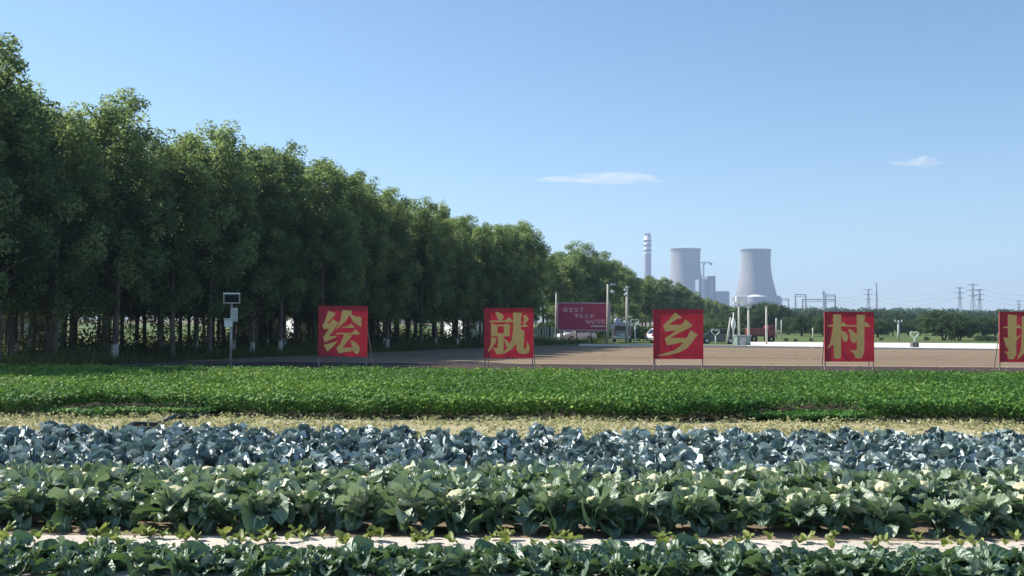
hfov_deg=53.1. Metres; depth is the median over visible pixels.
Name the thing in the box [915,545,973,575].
broccoli plant
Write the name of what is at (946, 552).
broccoli plant
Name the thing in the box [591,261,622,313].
grove tree
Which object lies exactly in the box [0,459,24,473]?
cauliflower plant
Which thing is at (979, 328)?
field tree
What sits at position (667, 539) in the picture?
weed seedling
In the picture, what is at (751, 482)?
cauliflower plant
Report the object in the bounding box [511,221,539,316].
grove tree
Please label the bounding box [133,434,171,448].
cabbage plant
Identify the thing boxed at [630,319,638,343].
loop post
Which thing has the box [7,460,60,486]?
cauliflower plant
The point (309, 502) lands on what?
cauliflower plant
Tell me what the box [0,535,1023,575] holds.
furrow path
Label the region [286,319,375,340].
farm house
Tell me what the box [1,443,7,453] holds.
cabbage plant
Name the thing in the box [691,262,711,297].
tower crane
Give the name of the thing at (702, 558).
broccoli plant
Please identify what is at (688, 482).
cauliflower plant
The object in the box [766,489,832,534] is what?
cauliflower plant
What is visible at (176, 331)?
grove tree
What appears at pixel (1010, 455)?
cabbage plant
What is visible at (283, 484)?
cauliflower plant
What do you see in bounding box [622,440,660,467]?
cabbage plant
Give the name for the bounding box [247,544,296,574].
broccoli plant
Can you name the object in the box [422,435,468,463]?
cabbage plant
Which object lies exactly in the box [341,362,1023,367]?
wheel track
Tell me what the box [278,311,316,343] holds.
grove tree
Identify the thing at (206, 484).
cauliflower plant
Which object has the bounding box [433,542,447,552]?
broccoli plant
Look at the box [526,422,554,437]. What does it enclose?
cabbage plant
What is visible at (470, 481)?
cauliflower plant
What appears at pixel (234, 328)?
grove tree
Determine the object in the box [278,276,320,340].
grove tree
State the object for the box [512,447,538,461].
cabbage plant
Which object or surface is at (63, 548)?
broccoli plant
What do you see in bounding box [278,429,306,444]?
cabbage plant
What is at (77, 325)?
grove tree
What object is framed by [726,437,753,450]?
cabbage plant
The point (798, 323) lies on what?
field tree
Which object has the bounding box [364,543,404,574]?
broccoli plant
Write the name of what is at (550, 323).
field tree
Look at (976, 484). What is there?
cauliflower plant
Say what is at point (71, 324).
grove tree
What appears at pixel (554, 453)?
cabbage plant
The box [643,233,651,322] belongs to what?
chimney
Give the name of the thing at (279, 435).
cabbage plant
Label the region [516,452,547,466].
cabbage plant
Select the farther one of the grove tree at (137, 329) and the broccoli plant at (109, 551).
the grove tree at (137, 329)
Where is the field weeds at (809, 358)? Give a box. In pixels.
[537,345,1005,371]
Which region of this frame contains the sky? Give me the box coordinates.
[0,0,1023,322]
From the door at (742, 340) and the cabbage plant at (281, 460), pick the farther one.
the door at (742, 340)
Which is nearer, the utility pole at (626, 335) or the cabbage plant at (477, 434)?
the cabbage plant at (477, 434)
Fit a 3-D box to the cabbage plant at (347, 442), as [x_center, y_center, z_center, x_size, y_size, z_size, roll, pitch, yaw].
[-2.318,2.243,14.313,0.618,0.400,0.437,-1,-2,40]
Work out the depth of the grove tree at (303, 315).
69.70 m
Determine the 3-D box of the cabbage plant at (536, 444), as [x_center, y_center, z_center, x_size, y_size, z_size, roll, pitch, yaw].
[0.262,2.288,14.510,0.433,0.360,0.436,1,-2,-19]
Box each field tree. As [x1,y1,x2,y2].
[533,319,554,337]
[594,331,611,338]
[631,325,649,340]
[636,325,652,340]
[703,320,737,334]
[727,306,768,327]
[736,324,750,334]
[740,302,778,327]
[751,299,780,329]
[764,301,791,325]
[777,317,802,334]
[782,308,797,332]
[783,313,817,335]
[801,314,822,334]
[803,309,823,318]
[806,316,823,336]
[868,309,895,321]
[874,317,893,336]
[876,319,910,335]
[881,310,917,327]
[900,318,917,334]
[905,317,925,334]
[912,315,945,335]
[915,310,973,339]
[919,309,958,321]
[942,311,980,339]
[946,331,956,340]
[958,320,981,337]
[964,309,990,319]
[972,314,998,335]
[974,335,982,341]
[976,313,998,328]
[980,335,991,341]
[983,317,998,336]
[986,310,1004,315]
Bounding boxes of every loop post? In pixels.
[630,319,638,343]
[711,329,719,344]
[910,331,918,346]
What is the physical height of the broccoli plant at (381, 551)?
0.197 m
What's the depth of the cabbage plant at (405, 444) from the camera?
13.97 m
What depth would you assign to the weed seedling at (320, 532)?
9.42 m
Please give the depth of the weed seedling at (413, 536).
9.16 m
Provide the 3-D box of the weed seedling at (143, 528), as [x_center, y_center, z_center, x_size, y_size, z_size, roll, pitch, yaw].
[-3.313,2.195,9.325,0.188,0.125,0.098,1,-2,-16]
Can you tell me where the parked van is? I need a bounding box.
[613,322,631,342]
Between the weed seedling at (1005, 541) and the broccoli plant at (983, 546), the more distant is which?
the weed seedling at (1005, 541)
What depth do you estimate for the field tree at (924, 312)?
283.23 m
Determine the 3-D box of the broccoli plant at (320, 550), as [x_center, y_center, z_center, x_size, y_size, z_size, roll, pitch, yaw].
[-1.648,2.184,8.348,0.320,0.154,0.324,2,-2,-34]
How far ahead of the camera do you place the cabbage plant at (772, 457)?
12.81 m
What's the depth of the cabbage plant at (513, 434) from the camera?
15.53 m
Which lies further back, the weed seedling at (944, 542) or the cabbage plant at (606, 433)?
the cabbage plant at (606, 433)
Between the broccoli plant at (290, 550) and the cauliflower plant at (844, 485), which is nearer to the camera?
the broccoli plant at (290, 550)
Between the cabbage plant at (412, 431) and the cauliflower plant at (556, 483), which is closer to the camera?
the cauliflower plant at (556, 483)
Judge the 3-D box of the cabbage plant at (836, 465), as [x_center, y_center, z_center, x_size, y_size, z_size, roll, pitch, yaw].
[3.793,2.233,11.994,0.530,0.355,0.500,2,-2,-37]
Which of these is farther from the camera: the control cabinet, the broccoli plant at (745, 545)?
the control cabinet
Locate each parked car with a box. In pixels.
[557,331,596,339]
[645,328,652,342]
[703,328,736,343]
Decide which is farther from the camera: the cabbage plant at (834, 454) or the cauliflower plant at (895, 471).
the cabbage plant at (834, 454)
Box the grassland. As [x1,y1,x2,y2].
[67,323,998,345]
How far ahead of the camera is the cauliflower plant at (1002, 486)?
10.44 m
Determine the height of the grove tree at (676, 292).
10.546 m
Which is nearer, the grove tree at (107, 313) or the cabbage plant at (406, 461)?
the cabbage plant at (406, 461)
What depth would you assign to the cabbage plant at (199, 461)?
12.46 m
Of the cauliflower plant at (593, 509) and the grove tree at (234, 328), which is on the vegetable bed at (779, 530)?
the cauliflower plant at (593, 509)
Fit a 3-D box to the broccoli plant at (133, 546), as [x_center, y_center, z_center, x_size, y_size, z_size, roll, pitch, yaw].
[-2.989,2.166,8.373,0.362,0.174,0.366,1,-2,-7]
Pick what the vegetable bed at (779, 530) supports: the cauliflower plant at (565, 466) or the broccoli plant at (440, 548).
the cauliflower plant at (565, 466)
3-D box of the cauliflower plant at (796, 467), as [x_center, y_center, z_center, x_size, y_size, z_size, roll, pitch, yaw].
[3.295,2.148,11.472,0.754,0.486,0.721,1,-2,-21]
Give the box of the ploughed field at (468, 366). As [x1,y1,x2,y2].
[2,361,1023,381]
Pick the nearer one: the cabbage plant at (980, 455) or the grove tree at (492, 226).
the cabbage plant at (980, 455)
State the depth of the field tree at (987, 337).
116.73 m
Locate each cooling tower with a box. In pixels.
[669,248,701,293]
[732,249,781,306]
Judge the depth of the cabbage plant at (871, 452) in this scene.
13.32 m
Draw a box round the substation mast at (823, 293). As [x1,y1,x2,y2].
[822,291,825,310]
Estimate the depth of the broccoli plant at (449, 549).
8.34 m
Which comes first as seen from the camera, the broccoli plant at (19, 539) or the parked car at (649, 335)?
the broccoli plant at (19, 539)
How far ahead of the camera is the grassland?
135.84 m
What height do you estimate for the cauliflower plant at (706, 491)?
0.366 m
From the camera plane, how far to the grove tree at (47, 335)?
49.50 m
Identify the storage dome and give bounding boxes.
[747,295,763,305]
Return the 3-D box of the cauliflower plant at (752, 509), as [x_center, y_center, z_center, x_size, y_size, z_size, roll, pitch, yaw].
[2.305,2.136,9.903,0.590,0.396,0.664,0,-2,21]
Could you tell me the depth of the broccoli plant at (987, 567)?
7.96 m
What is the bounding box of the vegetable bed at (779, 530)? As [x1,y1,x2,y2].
[0,455,1023,541]
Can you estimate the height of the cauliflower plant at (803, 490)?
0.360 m
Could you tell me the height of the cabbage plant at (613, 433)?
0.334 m
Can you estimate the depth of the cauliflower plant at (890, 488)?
10.35 m
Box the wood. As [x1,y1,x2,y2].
[705,305,1023,323]
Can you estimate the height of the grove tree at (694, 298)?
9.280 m
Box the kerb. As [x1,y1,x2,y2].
[579,344,746,346]
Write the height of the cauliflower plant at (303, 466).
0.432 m
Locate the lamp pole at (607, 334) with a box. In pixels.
[606,283,615,342]
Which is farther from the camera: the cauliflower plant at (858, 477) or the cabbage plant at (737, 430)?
the cabbage plant at (737, 430)
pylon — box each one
[863,289,872,308]
[957,287,962,310]
[967,284,978,310]
[975,289,983,310]
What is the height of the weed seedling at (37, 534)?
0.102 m
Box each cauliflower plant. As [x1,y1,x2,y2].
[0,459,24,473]
[0,466,7,480]
[0,478,17,504]
[0,481,56,529]
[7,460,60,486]
[19,469,64,508]
[33,462,67,473]
[45,486,110,531]
[50,469,111,505]
[63,470,94,487]
[68,461,104,472]
[93,460,142,492]
[94,485,157,529]
[98,457,142,472]
[102,473,156,505]
[129,479,209,532]
[140,469,197,520]
[142,464,185,479]
[143,458,190,477]
[181,468,223,482]
[184,464,224,479]
[188,484,241,533]
[190,473,248,517]
[219,462,273,496]
[232,474,302,533]
[237,462,269,473]
[247,476,293,495]
[265,465,313,490]
[267,481,336,530]
[274,458,314,476]
[289,474,343,505]
[304,470,345,489]
[312,466,351,477]
[329,476,397,531]
[332,481,378,516]
[340,465,385,489]
[351,464,393,478]
[365,480,439,534]
[383,458,435,498]
[385,468,432,499]
[385,472,435,519]
[421,483,485,534]
[425,460,469,480]
[429,463,468,498]
[434,470,489,512]
[468,460,518,485]
[468,480,528,534]
[470,473,500,484]
[474,469,535,510]
[512,464,553,483]
[516,482,581,537]
[519,459,555,477]
[525,475,576,504]
[550,466,587,488]
[553,460,592,481]
[561,485,632,538]
[573,478,619,504]
[589,466,629,482]
[602,472,635,497]
[607,483,677,535]
[616,478,657,498]
[631,466,674,481]
[637,468,687,495]
[665,485,728,536]
[671,485,708,523]
[674,461,714,480]
[674,472,716,496]
[699,476,754,513]
[709,460,747,480]
[714,488,781,532]
[722,474,755,492]
[736,462,784,482]
[744,481,790,524]
[754,468,811,494]
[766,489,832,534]
[781,458,829,477]
[789,485,828,504]
[796,465,842,491]
[805,482,873,535]
[820,470,873,524]
[837,468,875,480]
[846,469,883,488]
[846,493,912,537]
[866,476,926,519]
[876,468,902,476]
[878,469,915,512]
[896,473,962,514]
[908,492,980,538]
[914,465,956,482]
[926,472,962,499]
[943,467,982,486]
[948,479,996,518]
[960,489,1019,537]
[969,474,1009,491]
[981,464,1023,482]
[986,476,1023,495]
[995,489,1023,534]
[1004,477,1023,482]
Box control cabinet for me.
[609,324,614,342]
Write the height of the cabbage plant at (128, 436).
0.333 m
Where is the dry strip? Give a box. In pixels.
[0,416,1023,445]
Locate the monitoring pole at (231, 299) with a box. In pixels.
[223,293,239,366]
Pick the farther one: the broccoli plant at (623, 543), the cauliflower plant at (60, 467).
the cauliflower plant at (60, 467)
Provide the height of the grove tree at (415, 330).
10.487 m
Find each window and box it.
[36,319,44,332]
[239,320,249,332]
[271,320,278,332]
[470,321,476,329]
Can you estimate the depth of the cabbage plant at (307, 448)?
13.88 m
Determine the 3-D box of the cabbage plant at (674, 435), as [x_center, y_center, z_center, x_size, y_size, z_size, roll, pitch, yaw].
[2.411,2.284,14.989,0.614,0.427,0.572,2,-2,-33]
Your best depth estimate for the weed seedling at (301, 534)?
9.31 m
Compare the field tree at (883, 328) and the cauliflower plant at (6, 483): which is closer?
the cauliflower plant at (6, 483)
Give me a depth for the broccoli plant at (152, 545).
8.24 m
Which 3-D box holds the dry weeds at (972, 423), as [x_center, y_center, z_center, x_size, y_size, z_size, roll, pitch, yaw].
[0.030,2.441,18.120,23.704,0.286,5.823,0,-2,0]
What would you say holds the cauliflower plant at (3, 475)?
on the vegetable bed at (779, 530)
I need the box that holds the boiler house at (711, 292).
[695,276,729,305]
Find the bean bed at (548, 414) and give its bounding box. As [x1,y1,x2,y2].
[0,376,1023,422]
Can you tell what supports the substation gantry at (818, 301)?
on the ground
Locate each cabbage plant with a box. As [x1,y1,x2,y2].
[0,426,25,439]
[0,432,20,453]
[0,443,8,464]
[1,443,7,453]
[3,458,35,467]
[5,447,51,465]
[7,440,47,457]
[20,425,40,439]
[25,435,44,446]
[34,434,65,452]
[36,449,53,463]
[38,420,61,433]
[41,447,83,467]
[50,424,79,440]
[53,460,73,470]
[57,441,89,453]
[72,423,96,438]
[72,450,87,460]
[75,433,93,441]
[76,438,101,452]
[81,447,117,467]
[84,443,118,453]
[90,430,120,446]
[92,429,109,433]
[95,458,116,465]
[104,425,118,432]
[110,449,134,466]
[112,424,143,441]
[114,432,139,441]
[114,440,128,465]
[126,437,162,464]
[132,452,168,469]
[132,461,151,468]
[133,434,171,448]
[134,425,152,433]
[141,424,176,441]
[141,444,179,464]
[150,432,171,440]
[165,421,192,440]
[168,437,189,451]
[169,456,201,470]
[172,427,199,440]
[173,443,190,451]
[176,442,217,466]
[184,432,204,446]
[193,457,206,466]
[194,422,216,432]
[194,433,218,444]
[204,427,226,436]
[207,438,235,458]
[213,429,239,435]
[215,451,254,467]
[216,432,249,446]
[218,443,263,466]
[223,423,247,435]
[236,430,265,447]
[243,427,270,442]
[248,457,286,472]
[250,450,267,462]
[257,441,275,451]
[259,426,276,439]
[259,442,298,465]
[270,437,296,446]
[270,457,287,465]
[275,428,290,437]
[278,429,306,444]
[290,442,313,458]
[291,422,314,441]
[291,449,304,460]
[303,438,327,449]
[306,460,327,472]
[308,449,338,464]
[310,425,343,438]
[310,448,345,469]
[317,457,342,468]
[319,434,339,445]
[322,443,350,461]
[330,424,348,436]
[334,434,360,452]
[342,462,368,477]
[346,427,377,438]
[348,448,378,463]
[350,452,389,471]
[355,435,370,446]
[358,438,389,454]
[362,449,385,456]
[363,425,381,437]
[372,432,400,452]
[382,425,408,436]
[382,462,394,470]
[385,447,421,462]
[388,439,422,455]
[392,430,414,443]
[393,424,417,441]
[393,447,422,458]
[400,459,417,467]
[414,437,434,452]
[418,433,436,441]
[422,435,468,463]
[422,445,466,464]
[425,427,450,435]
[425,430,443,437]
[435,460,451,468]
[448,459,468,467]
[453,430,479,452]
[455,439,472,463]
[460,427,484,438]
[466,456,496,471]
[469,450,502,466]
[471,436,507,462]
[492,437,510,458]
[492,458,507,464]
[495,432,517,444]
[496,429,520,443]
[502,428,521,441]
[505,443,531,462]
[505,458,534,470]
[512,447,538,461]
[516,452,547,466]
[521,434,547,454]
[521,437,547,458]
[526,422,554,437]
[529,431,554,448]
[542,443,569,461]
[548,447,576,464]
[553,426,584,444]
[555,449,594,470]
[558,429,586,447]
[558,461,589,479]
[559,441,579,449]
[564,456,590,478]
[576,440,607,457]
[585,433,624,457]
[587,432,612,443]
[587,449,610,461]
[589,455,622,467]
[589,458,624,477]
[600,429,619,436]
[601,432,621,453]
[613,458,634,477]
[617,443,633,461]
[619,429,650,443]
[621,427,652,443]
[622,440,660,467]
[631,453,669,478]
[632,449,665,471]
[637,460,675,481]
[651,425,682,440]
[652,430,669,445]
[654,429,690,454]
[655,446,672,454]
[663,441,700,469]
[666,441,682,448]
[666,449,705,471]
[673,460,697,481]
[680,464,710,479]
[687,428,703,442]
[691,427,718,436]
[692,434,725,453]
[696,429,727,447]
[697,440,722,467]
[705,450,721,470]
[714,448,749,469]
[721,431,744,440]
[722,456,762,476]
[724,427,742,435]
[726,432,757,447]
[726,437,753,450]
[734,443,751,452]
[739,444,771,460]
[753,430,780,444]
[753,449,788,466]
[759,439,797,455]
[764,461,787,468]
[766,428,786,437]
[770,436,804,451]
[782,471,793,476]
[786,449,809,461]
[787,433,805,444]
[788,439,797,444]
[789,427,817,438]
[789,453,820,460]
[799,431,837,445]
[801,437,841,453]
[804,454,841,466]
[810,446,831,455]
[814,433,841,449]
[820,451,846,458]
[830,426,850,444]
[830,463,846,474]
[835,453,860,468]
[837,430,868,453]
[839,440,855,454]
[843,439,879,459]
[853,456,898,471]
[859,463,892,473]
[860,448,887,463]
[863,428,877,441]
[870,428,908,442]
[874,449,918,465]
[878,441,905,451]
[881,436,907,448]
[891,458,915,472]
[903,433,914,444]
[905,440,924,452]
[905,452,926,462]
[906,463,933,471]
[907,439,945,459]
[908,432,946,446]
[920,457,943,470]
[924,426,946,440]
[929,444,969,459]
[937,457,980,482]
[940,431,969,441]
[945,435,975,450]
[949,456,981,475]
[951,433,978,452]
[957,442,982,472]
[970,448,1003,475]
[974,434,998,450]
[977,455,1011,477]
[979,437,1020,451]
[980,430,1010,441]
[988,442,1018,452]
[994,428,1018,440]
[999,462,1023,471]
[1000,449,1023,462]
[1011,434,1023,448]
[1014,458,1023,464]
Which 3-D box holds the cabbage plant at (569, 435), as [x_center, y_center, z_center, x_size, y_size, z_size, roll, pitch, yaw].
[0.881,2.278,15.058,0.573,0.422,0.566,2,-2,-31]
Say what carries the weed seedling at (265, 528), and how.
on the vegetable bed at (779, 530)
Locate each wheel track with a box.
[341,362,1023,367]
[418,356,968,360]
[446,355,994,359]
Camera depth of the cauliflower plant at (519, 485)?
10.44 m
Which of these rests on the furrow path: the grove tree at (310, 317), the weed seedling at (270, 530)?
the weed seedling at (270, 530)
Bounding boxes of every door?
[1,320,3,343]
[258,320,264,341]
[740,337,745,344]
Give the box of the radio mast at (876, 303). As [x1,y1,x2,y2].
[875,282,877,308]
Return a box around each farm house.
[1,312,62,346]
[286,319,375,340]
[444,318,482,337]
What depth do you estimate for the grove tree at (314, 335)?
68.11 m
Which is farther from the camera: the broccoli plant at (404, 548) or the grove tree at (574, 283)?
the grove tree at (574, 283)
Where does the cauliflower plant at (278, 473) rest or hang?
on the vegetable bed at (779, 530)
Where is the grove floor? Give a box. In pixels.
[5,330,803,365]
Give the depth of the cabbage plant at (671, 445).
14.48 m
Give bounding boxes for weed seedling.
[0,520,15,532]
[0,531,9,541]
[30,526,43,538]
[43,522,59,532]
[86,522,109,535]
[86,527,98,536]
[86,537,94,544]
[100,526,128,543]
[131,523,153,536]
[138,522,157,536]
[159,528,171,536]
[178,523,194,535]
[179,532,190,540]
[192,531,202,539]
[217,526,231,532]
[218,531,232,539]
[232,529,246,541]
[249,530,268,541]
[252,524,270,533]
[259,528,274,537]
[269,532,276,540]
[284,530,295,539]
[288,524,304,533]
[297,528,312,539]
[315,527,326,536]
[334,530,349,541]
[336,535,351,544]
[367,529,377,538]
[368,525,383,537]
[408,526,427,536]
[410,532,420,542]
[411,531,433,541]
[444,531,457,543]
[483,535,490,541]
[487,530,497,537]
[496,525,513,535]
[497,533,509,542]
[530,538,538,544]
[546,531,564,539]
[560,532,582,540]
[651,527,671,538]
[655,536,669,543]
[694,534,704,543]
[703,538,722,547]
[742,530,754,538]
[762,531,773,539]
[792,534,805,542]
[798,531,817,542]
[825,531,838,538]
[825,538,834,548]
[828,530,835,539]
[863,539,875,546]
[872,534,881,545]
[881,533,890,543]
[907,529,924,540]
[940,536,952,546]
[955,539,968,544]
[958,532,974,539]
[968,539,978,545]
[1001,538,1009,544]
[1006,529,1021,541]
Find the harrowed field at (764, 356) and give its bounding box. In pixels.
[67,343,1023,366]
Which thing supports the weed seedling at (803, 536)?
on the furrow path
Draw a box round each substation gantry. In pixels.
[794,294,806,308]
[802,299,835,307]
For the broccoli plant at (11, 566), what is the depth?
7.92 m
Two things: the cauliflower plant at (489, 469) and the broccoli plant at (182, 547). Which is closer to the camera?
the broccoli plant at (182, 547)
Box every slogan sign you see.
[318,306,373,368]
[484,308,535,368]
[653,309,702,370]
[821,312,873,372]
[993,311,1023,371]
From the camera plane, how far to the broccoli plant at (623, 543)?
8.63 m
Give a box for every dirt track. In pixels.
[86,349,475,367]
[100,350,483,368]
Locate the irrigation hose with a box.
[128,409,238,426]
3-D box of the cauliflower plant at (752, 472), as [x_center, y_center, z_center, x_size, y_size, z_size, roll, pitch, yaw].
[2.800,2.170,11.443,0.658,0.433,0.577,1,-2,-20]
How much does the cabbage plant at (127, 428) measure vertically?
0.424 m
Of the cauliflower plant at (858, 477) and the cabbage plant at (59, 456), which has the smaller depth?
the cauliflower plant at (858, 477)
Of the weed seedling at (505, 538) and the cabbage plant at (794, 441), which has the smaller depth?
the weed seedling at (505, 538)
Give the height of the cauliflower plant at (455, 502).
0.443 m
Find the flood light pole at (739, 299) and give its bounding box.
[733,296,744,334]
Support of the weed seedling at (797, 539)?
on the furrow path
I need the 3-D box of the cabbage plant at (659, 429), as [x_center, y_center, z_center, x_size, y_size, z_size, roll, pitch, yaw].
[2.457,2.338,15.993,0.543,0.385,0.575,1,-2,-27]
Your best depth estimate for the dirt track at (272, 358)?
50.86 m
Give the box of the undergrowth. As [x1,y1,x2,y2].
[0,318,616,367]
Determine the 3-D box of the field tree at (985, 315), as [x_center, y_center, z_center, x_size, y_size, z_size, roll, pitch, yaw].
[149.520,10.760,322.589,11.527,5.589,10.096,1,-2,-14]
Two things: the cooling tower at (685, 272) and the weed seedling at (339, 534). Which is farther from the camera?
the cooling tower at (685, 272)
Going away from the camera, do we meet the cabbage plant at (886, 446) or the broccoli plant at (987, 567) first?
the broccoli plant at (987, 567)
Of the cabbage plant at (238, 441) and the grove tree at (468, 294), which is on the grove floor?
the grove tree at (468, 294)
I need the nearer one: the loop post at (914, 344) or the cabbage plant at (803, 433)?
the cabbage plant at (803, 433)
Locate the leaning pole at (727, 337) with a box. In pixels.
[725,317,730,343]
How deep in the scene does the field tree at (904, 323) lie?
185.65 m
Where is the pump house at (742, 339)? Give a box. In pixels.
[733,335,751,344]
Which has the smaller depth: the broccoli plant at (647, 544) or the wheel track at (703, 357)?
the broccoli plant at (647, 544)
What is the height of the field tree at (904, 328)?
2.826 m
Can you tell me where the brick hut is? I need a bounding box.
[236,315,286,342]
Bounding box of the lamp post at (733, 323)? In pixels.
[731,312,735,344]
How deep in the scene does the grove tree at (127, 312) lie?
57.15 m
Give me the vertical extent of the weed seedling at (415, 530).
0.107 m
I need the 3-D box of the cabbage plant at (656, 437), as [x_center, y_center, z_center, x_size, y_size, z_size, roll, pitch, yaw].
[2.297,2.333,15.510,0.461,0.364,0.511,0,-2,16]
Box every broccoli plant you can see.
[0,529,34,555]
[0,547,13,557]
[0,548,33,557]
[0,548,47,575]
[19,541,61,570]
[30,550,94,575]
[33,536,86,558]
[48,539,88,564]
[74,537,126,566]
[76,549,124,575]
[93,548,128,569]
[117,550,166,575]
[119,539,176,570]
[122,539,133,551]
[127,541,164,560]
[147,541,209,575]
[163,545,218,572]
[174,540,208,555]
[198,552,236,575]
[212,538,249,557]
[213,546,254,571]
[230,551,280,575]
[242,545,283,560]
[243,540,262,549]
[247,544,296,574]
[258,546,335,575]
[290,549,325,572]
[293,546,325,556]
[301,544,326,552]
[312,556,348,575]
[323,535,375,571]
[323,543,346,567]
[327,546,340,551]
[334,552,388,575]
[353,544,399,561]
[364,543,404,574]
[376,556,422,575]
[395,546,441,575]
[399,545,407,558]
[415,543,443,558]
[416,553,463,575]
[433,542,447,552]
[441,538,495,574]
[443,543,466,566]
[461,553,516,575]
[477,541,523,572]
[477,543,525,573]
[513,555,551,575]
[520,545,568,575]
[523,541,558,569]
[549,540,584,569]
[552,550,601,575]
[575,543,608,575]
[588,547,638,575]
[598,546,641,575]
[599,538,632,557]
[619,539,629,546]
[624,544,660,571]
[632,551,688,575]
[636,542,659,548]
[639,548,665,575]
[648,532,698,555]
[664,550,711,575]
[668,544,705,572]
[681,541,722,560]
[702,554,748,575]
[709,544,758,575]
[721,539,769,559]
[737,552,785,575]
[744,552,781,575]
[760,545,805,573]
[781,540,831,574]
[784,560,827,575]
[813,556,860,575]
[818,545,855,574]
[842,545,889,572]
[855,556,896,575]
[863,543,893,556]
[870,550,939,575]
[873,545,895,557]
[889,553,920,571]
[894,543,941,560]
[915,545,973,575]
[915,556,971,575]
[942,546,967,566]
[951,543,1011,575]
[960,556,1009,575]
[966,539,1011,565]
[1007,550,1023,572]
[1007,563,1023,575]
[1008,547,1021,566]
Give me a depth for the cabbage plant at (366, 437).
15.00 m
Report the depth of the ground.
707.61 m
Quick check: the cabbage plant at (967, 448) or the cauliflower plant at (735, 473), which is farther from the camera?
the cabbage plant at (967, 448)
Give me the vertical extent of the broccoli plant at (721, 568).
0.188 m
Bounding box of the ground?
[67,319,704,326]
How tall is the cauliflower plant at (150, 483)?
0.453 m
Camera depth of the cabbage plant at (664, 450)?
13.82 m
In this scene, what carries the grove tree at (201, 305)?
on the grove floor
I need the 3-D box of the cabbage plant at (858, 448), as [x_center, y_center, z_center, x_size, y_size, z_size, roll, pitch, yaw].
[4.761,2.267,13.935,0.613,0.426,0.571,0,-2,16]
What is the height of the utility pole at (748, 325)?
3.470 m
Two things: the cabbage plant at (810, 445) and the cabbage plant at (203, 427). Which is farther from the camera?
the cabbage plant at (203, 427)
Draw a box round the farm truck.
[745,325,775,341]
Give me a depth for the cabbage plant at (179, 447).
13.49 m
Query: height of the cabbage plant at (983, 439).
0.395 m
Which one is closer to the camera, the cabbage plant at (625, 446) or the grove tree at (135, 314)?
the cabbage plant at (625, 446)
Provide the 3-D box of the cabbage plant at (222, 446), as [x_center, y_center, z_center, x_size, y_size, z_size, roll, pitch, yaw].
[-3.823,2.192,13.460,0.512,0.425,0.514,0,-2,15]
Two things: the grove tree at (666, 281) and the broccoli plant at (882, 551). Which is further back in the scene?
the grove tree at (666, 281)
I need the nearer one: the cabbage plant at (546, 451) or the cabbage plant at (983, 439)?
the cabbage plant at (546, 451)
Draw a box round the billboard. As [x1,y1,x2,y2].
[557,302,610,342]
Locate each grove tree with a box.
[0,32,80,302]
[0,56,74,358]
[1,81,74,359]
[1,307,27,352]
[2,298,40,353]
[3,101,119,360]
[3,108,114,355]
[14,272,68,353]
[18,313,42,348]
[27,312,44,346]
[37,305,80,346]
[41,191,115,351]
[48,86,181,359]
[58,313,95,346]
[65,104,164,353]
[75,306,125,342]
[81,187,162,338]
[96,316,112,344]
[109,288,146,350]
[120,275,164,349]
[120,316,142,345]
[127,130,225,356]
[127,135,208,353]
[127,311,169,346]
[142,251,205,346]
[145,132,241,350]
[157,119,265,355]
[164,240,206,346]
[185,199,228,341]
[185,314,203,339]
[193,314,214,343]
[200,147,272,348]
[202,310,240,346]
[206,143,304,351]
[216,305,250,327]
[222,319,240,344]
[231,143,300,347]
[238,228,277,344]
[241,138,323,349]
[241,310,276,343]
[265,150,320,345]
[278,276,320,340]
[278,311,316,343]
[289,157,344,344]
[290,157,364,313]
[299,161,371,323]
[308,289,340,328]
[316,169,383,305]
[333,167,390,316]
[334,181,399,320]
[363,186,424,348]
[369,201,415,343]
[369,273,396,344]
[389,196,450,344]
[389,197,443,340]
[389,311,428,339]
[390,196,418,341]
[404,200,463,344]
[414,209,463,338]
[430,216,450,339]
[437,216,484,343]
[442,215,483,339]
[454,213,486,338]
[455,222,508,344]
[470,224,497,340]
[477,223,524,320]
[497,222,534,307]
[503,219,554,326]
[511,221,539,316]
[529,251,568,326]
[533,248,568,322]
[545,251,590,312]
[561,241,606,302]
[582,251,623,311]
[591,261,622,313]
[610,259,634,332]
[611,263,645,324]
[615,267,643,325]
[630,275,662,328]
[632,279,656,326]
[645,275,662,326]
[652,279,675,308]
[654,276,680,308]
[663,283,680,308]
[673,282,693,308]
[677,287,694,308]
[690,291,704,317]
[695,296,707,319]
[702,297,717,323]
[710,300,721,326]
[715,303,729,325]
[730,307,737,318]
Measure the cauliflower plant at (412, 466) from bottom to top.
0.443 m
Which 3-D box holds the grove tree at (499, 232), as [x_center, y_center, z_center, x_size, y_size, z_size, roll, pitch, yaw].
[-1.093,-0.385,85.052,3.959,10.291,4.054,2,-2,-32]
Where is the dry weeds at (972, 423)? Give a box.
[0,410,1023,448]
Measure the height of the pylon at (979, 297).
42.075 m
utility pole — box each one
[555,292,556,335]
[623,286,630,342]
[745,307,751,334]
[765,306,767,343]
[894,320,902,339]
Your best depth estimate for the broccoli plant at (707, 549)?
8.39 m
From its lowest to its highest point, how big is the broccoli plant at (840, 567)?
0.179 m
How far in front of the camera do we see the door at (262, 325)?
78.53 m
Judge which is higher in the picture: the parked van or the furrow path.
the parked van
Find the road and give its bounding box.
[732,342,998,349]
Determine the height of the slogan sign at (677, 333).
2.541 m
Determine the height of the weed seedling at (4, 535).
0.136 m
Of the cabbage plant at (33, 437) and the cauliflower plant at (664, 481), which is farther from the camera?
the cabbage plant at (33, 437)

